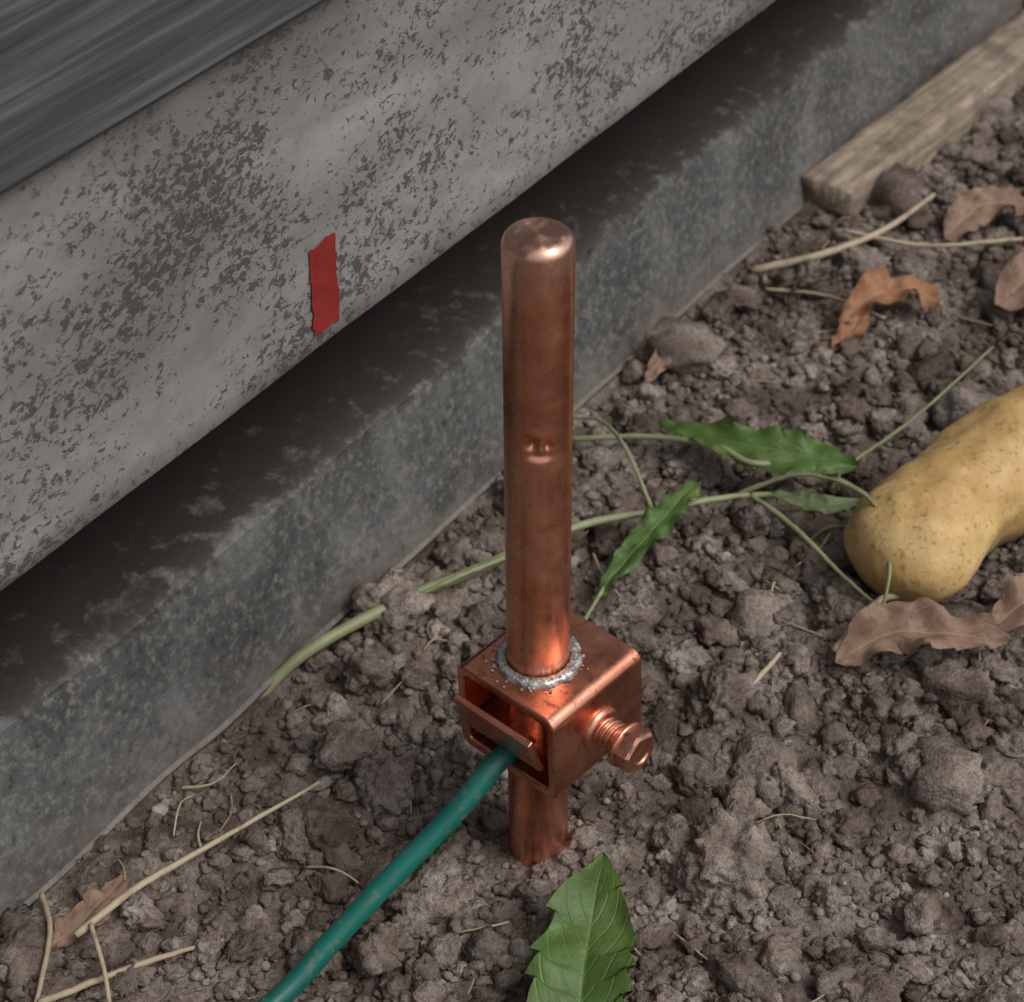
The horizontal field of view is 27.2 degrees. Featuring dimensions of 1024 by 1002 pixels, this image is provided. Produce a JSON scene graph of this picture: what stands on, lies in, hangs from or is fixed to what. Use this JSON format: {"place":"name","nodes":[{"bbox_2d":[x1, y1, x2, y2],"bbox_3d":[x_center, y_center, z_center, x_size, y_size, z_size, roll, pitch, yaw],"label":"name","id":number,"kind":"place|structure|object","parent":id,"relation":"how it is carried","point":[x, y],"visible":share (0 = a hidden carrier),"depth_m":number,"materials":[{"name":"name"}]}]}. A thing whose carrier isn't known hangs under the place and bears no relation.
{"place":"outdoors","nodes":[
{"label":"outdoors","id":0,"kind":"place"},
{"bbox_2d":[0,9,1023,1001],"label":"soil ground","id":1,"kind":"structure","parent":0,"point":[114,933],"depth_m":0.60,"materials":[{"name":"brown soil"}]},
{"bbox_2d":[51,873,129,952],"bbox_3d":[-0.113,0.109,0.565,0.019,0.008,0.026,0,40,0],"label":"dry leaf","id":2,"kind":"object","parent":1,"relation":"on","point":[94,901],"visible":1,"depth_m":0.56,"materials":[{"name":"brown plant"}]},
{"bbox_2d":[0,0,1023,918],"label":"base flashing","id":3,"kind":"object","parent":1,"relation":"on","point":[160,626],"visible":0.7,"depth_m":0.67,"materials":[{"name":"metal"}]},
{"bbox_2d":[0,0,774,590],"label":"house wall","id":4,"kind":"structure","parent":3,"relation":"on","point":[156,312],"depth_m":0.53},
{"bbox_2d":[0,0,325,195],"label":"siding board","id":5,"kind":"object","parent":4,"relation":"on","point":[75,75],"visible":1,"depth_m":0.45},
{"bbox_2d":[309,233,339,335],"bbox_3d":[-0.050,-0.058,0.564,0.001,0.028,0.012,28,48,29],"label":"red mark","id":6,"kind":"object","parent":4,"relation":"attached to","point":[325,286],"visible":1,"depth_m":0.56,"materials":[{"name":"paint"}]},
{"bbox_2d":[5,124,1023,1001],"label":"pebbles","id":7,"kind":"object","parent":1,"relation":"on","point":[285,706],"visible":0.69,"depth_m":0.61,"materials":[{"name":"stone"}]},
{"bbox_2d":[34,183,1023,1001],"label":"dry straw","id":8,"kind":"object","parent":1,"relation":"on","point":[156,875],"visible":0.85,"depth_m":0.60,"materials":[{"name":"beige plant"}]},
{"bbox_2d":[501,217,574,867],"bbox_3d":[0.007,0.065,0.563,0.017,0.322,0.017,0,40,0],"label":"ground rod","id":9,"kind":"object","parent":1,"relation":"on","point":[538,281],"visible":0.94,"depth_m":0.49,"materials":[{"name":"orange metal"}]},
{"bbox_2d":[453,610,653,797],"bbox_3d":[0.013,0.055,0.546,0.048,0.031,0.040,30,50,33],"label":"ground clamp","id":10,"kind":"object","parent":9,"relation":"attached to","point":[583,706],"visible":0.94,"depth_m":0.54,"materials":[{"name":"orange metal"}]},
{"bbox_2d":[258,745,517,1001],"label":"green ground wire","id":11,"kind":"object","parent":10,"relation":"attached to","point":[389,879],"visible":1,"depth_m":0.54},
{"bbox_2d":[525,852,637,1001],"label":"green leaf plant","id":12,"kind":"object","parent":1,"relation":"on","point":[583,945],"visible":1,"depth_m":0.54,"materials":[{"name":"green plant"}]},
{"bbox_2d":[259,346,993,698],"bbox_3d":[0.051,0.003,0.679,0.283,0.037,0.129,-9,41,-11],"label":"wilted weed","id":13,"kind":"object","parent":1,"relation":"on","point":[779,450],"visible":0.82,"depth_m":0.68,"materials":[{"name":"green plant"}]},
{"bbox_2d":[645,349,671,382],"bbox_3d":[0.056,-0.052,0.756,0.018,0.007,0.026,0,40,0],"label":"dry leaf","id":14,"kind":"object","parent":1,"relation":"on","point":[655,368],"visible":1,"depth_m":0.75,"materials":[{"name":"brown plant"}]},
{"bbox_2d":[831,307,870,351],"bbox_3d":[0.123,-0.064,0.769,0.016,0.010,0.024,0,40,0],"label":"dry leaf","id":15,"kind":"object","parent":1,"relation":"on","point":[848,330],"visible":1,"depth_m":0.77,"materials":[{"name":"brown plant"}]},
{"bbox_2d":[839,267,940,323],"bbox_3d":[0.139,-0.074,0.773,0.040,0.019,0.024,0,40,0],"label":"dry leaf","id":16,"kind":"object","parent":1,"relation":"on","point":[879,285],"visible":1,"depth_m":0.77,"materials":[{"name":"brown plant"}]},
{"bbox_2d":[801,10,1023,216],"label":"wooden board","id":17,"kind":"object","parent":1,"relation":"on","point":[918,128],"visible":0.94,"depth_m":0.87,"materials":[{"name":"brown wood"}]},
{"bbox_2d":[835,597,1011,666],"bbox_3d":[0.124,0.040,0.634,0.054,0.017,0.018,0,40,0],"label":"dry leaf","id":18,"kind":"object","parent":1,"relation":"on","point":[900,627],"visible":1,"depth_m":0.64,"materials":[{"name":"brown plant"}]},
{"bbox_2d":[843,384,1023,601],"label":"potato","id":19,"kind":"object","parent":1,"relation":"on","point":[943,519],"visible":0.96,"depth_m":0.65,"materials":[{"name":"yellow food"}]},
{"bbox_2d":[943,186,1023,241],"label":"dry leaf","id":20,"kind":"object","parent":1,"relation":"on","point":[974,209],"visible":1,"depth_m":0.82,"materials":[{"name":"brown plant"}]},
{"bbox_2d":[990,573,1023,631],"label":"dry leaf","id":21,"kind":"object","parent":1,"relation":"on","point":[1007,613],"visible":1,"depth_m":0.65,"materials":[{"name":"brown plant"}]},
{"bbox_2d":[995,247,1023,310],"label":"dry leaf","id":22,"kind":"object","parent":1,"relation":"on","point":[1009,291],"visible":1,"depth_m":0.78,"materials":[{"name":"brown plant"}]}
]}

